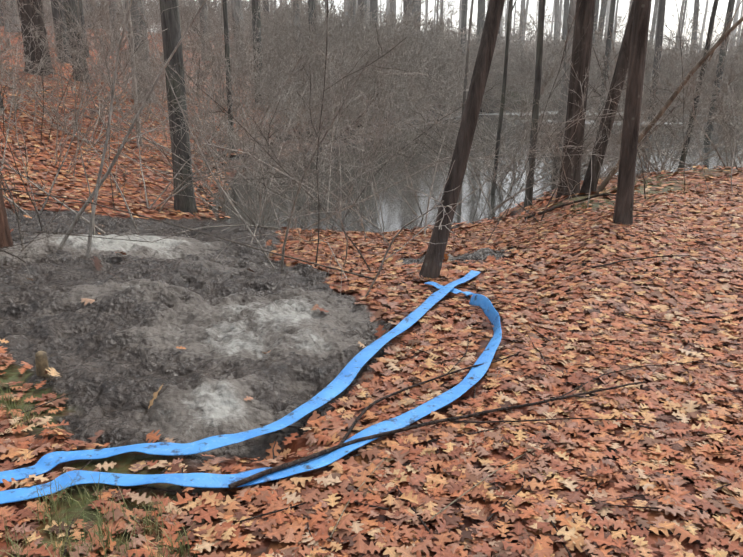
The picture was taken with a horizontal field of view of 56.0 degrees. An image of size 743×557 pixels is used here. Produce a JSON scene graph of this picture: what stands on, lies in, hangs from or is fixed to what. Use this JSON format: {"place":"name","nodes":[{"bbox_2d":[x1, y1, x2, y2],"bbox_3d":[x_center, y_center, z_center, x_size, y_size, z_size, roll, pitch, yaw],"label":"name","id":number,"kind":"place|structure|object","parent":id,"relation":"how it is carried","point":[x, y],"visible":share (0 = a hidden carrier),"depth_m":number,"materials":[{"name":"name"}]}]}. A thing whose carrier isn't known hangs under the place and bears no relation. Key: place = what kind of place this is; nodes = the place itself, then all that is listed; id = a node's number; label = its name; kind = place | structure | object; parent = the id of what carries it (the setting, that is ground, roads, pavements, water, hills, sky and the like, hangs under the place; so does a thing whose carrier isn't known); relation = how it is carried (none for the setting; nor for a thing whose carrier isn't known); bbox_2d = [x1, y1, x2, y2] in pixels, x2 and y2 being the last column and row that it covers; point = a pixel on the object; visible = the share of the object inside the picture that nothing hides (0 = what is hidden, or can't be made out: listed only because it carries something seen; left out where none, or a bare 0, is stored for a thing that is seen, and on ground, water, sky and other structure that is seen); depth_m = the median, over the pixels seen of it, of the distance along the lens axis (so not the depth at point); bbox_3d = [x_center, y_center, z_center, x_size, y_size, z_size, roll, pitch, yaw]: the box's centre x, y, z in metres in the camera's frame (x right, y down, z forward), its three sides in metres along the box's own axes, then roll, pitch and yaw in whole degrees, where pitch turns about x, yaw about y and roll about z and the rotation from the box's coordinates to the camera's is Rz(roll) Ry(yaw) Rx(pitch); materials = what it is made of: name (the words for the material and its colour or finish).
{"place":"outdoors","nodes":[
{"label":"outdoors","id":0,"kind":"place"},
{"bbox_2d":[0,24,742,556],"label":"terrain","id":1,"kind":"structure","parent":0,"point":[226,318],"depth_m":4.53,"materials":[{"name":"brown plant"}]},
{"bbox_2d":[35,351,49,377],"bbox_3d":[-1.852,0.505,3.926,0.072,0.206,0.072,0,17,-2],"label":"wood stake","id":2,"kind":"object","parent":1,"relation":"on","point":[41,360],"visible":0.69,"depth_m":3.90,"materials":[{"name":"beige wood"}]},
{"bbox_2d":[51,0,222,146],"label":"understorey tree","id":3,"kind":"object","parent":1,"relation":"on","point":[131,41],"visible":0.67,"depth_m":16.21,"materials":[{"name":"grey plant"}]},
{"bbox_2d":[0,270,480,482],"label":"hose","id":4,"kind":"object","parent":1,"relation":"on","point":[341,381],"visible":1,"depth_m":3.26,"materials":[{"name":"blue plastic"}]},
{"bbox_2d":[0,293,501,503],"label":"hose","id":5,"kind":"object","parent":1,"relation":"on","point":[474,375],"visible":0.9,"depth_m":2.98,"materials":[{"name":"blue plastic"}]},
{"bbox_2d":[2,0,576,213],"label":"pale tree","id":6,"kind":"object","parent":1,"relation":"on","point":[572,7],"visible":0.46,"depth_m":15.68,"materials":[{"name":"grey plant"}]},
{"bbox_2d":[0,0,698,90],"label":"forest tree","id":7,"kind":"object","parent":1,"relation":"on","point":[56,14],"depth_m":42.99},
{"bbox_2d":[0,0,704,296],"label":"bare branches","id":8,"kind":"object","parent":1,"relation":"on","point":[246,179],"depth_m":6.35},
{"bbox_2d":[0,169,733,556],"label":"grass tufts","id":9,"kind":"object","parent":1,"relation":"on","point":[100,511],"visible":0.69,"depth_m":2.62,"materials":[{"name":"green plant"}]},
{"bbox_2d":[0,0,734,278],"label":"tree","id":10,"kind":"object","parent":1,"relation":"on","point":[633,48],"depth_m":10.64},
{"bbox_2d":[0,0,742,189],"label":"thicket shrub","id":11,"kind":"object","parent":1,"relation":"on","point":[278,47],"visible":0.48,"depth_m":17.10,"materials":[{"name":"grey plant"}]},
{"bbox_2d":[0,0,742,124],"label":"thicket shrub","id":12,"kind":"object","parent":1,"relation":"on","point":[283,10],"visible":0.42,"depth_m":37.42,"materials":[{"name":"grey plant"}]},
{"bbox_2d":[0,60,742,233],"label":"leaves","id":13,"kind":"object","parent":1,"relation":"on","point":[211,214],"visible":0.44,"depth_m":12.60,"materials":[{"name":"brown plant"}]},
{"bbox_2d":[0,0,742,295],"bbox_3d":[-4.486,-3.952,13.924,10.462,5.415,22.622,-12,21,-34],"label":"bare shrubs","id":14,"kind":"object","parent":1,"relation":"on","point":[75,158],"visible":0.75,"depth_m":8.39,"materials":[{"name":"grey plant"}]},
{"bbox_2d":[0,325,742,556],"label":"leaves","id":15,"kind":"object","parent":1,"relation":"on","point":[713,540],"visible":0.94,"depth_m":3.02,"materials":[{"name":"brown plant"}]},
{"bbox_2d":[330,446,537,537],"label":"dry stems","id":16,"kind":"object","parent":15,"relation":"on","point":[443,508],"visible":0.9,"depth_m":2.83,"materials":[{"name":"brown plant"}]},
{"bbox_2d":[5,184,742,333],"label":"leaves","id":17,"kind":"object","parent":1,"relation":"on","point":[659,309],"visible":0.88,"depth_m":6.23,"materials":[{"name":"brown plant"}]},
{"bbox_2d":[21,193,742,556],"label":"litter sticks","id":18,"kind":"object","parent":1,"relation":"on","point":[465,399],"visible":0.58,"depth_m":3.34,"materials":[{"name":"brown wood"}]},
{"bbox_2d":[48,0,724,100],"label":"understorey tree","id":19,"kind":"object","parent":1,"relation":"on","point":[451,18],"visible":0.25,"depth_m":53.40,"materials":[{"name":"plant"}]},
{"bbox_2d":[49,0,740,55],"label":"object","id":20,"kind":"object","parent":1,"relation":"on","point":[524,19],"depth_m":98.87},
{"bbox_2d":[94,0,742,48],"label":"pale forest tree","id":21,"kind":"object","parent":1,"relation":"on","point":[608,11],"visible":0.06,"depth_m":113.30,"materials":[{"name":"grey plant"}]},
{"bbox_2d":[108,0,742,75],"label":"distant trees","id":22,"kind":"object","parent":1,"relation":"on","point":[235,3],"visible":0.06,"depth_m":31.91,"materials":[{"name":"grey plant"}]},
{"bbox_2d":[424,282,472,295],"bbox_3d":[0.611,0.077,5.561,0.095,0.033,0.464,-15,22,-40],"label":"hose offcut","id":23,"kind":"object","parent":1,"relation":"on","point":[453,290],"visible":0.79,"depth_m":5.53,"materials":[{"name":"blue plastic"}]},
{"bbox_2d":[228,194,700,489],"bbox_3d":[1.776,0.027,6.045,1.989,0.364,7.863,7,18,21],"label":"fallen branch","id":24,"kind":"object","parent":1,"relation":"on","point":[341,444],"visible":0.9,"depth_m":3.39,"materials":[{"name":"brown wood"}]},
{"bbox_2d":[593,0,742,194],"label":"dead limb","id":25,"kind":"object","parent":1,"relation":"on","point":[645,131],"visible":0.9,"depth_m":9.92,"materials":[{"name":"brown wood"}]},
{"bbox_2d":[46,0,742,54],"label":"sky","id":26,"kind":"structure","parent":0,"point":[670,4],"materials":[{"name":"white"}]},
{"bbox_2d":[203,111,742,232],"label":"pond water","id":27,"kind":"structure","parent":0,"point":[396,212],"depth_m":15.16,"materials":[{"name":"grey liquid"}]}
]}

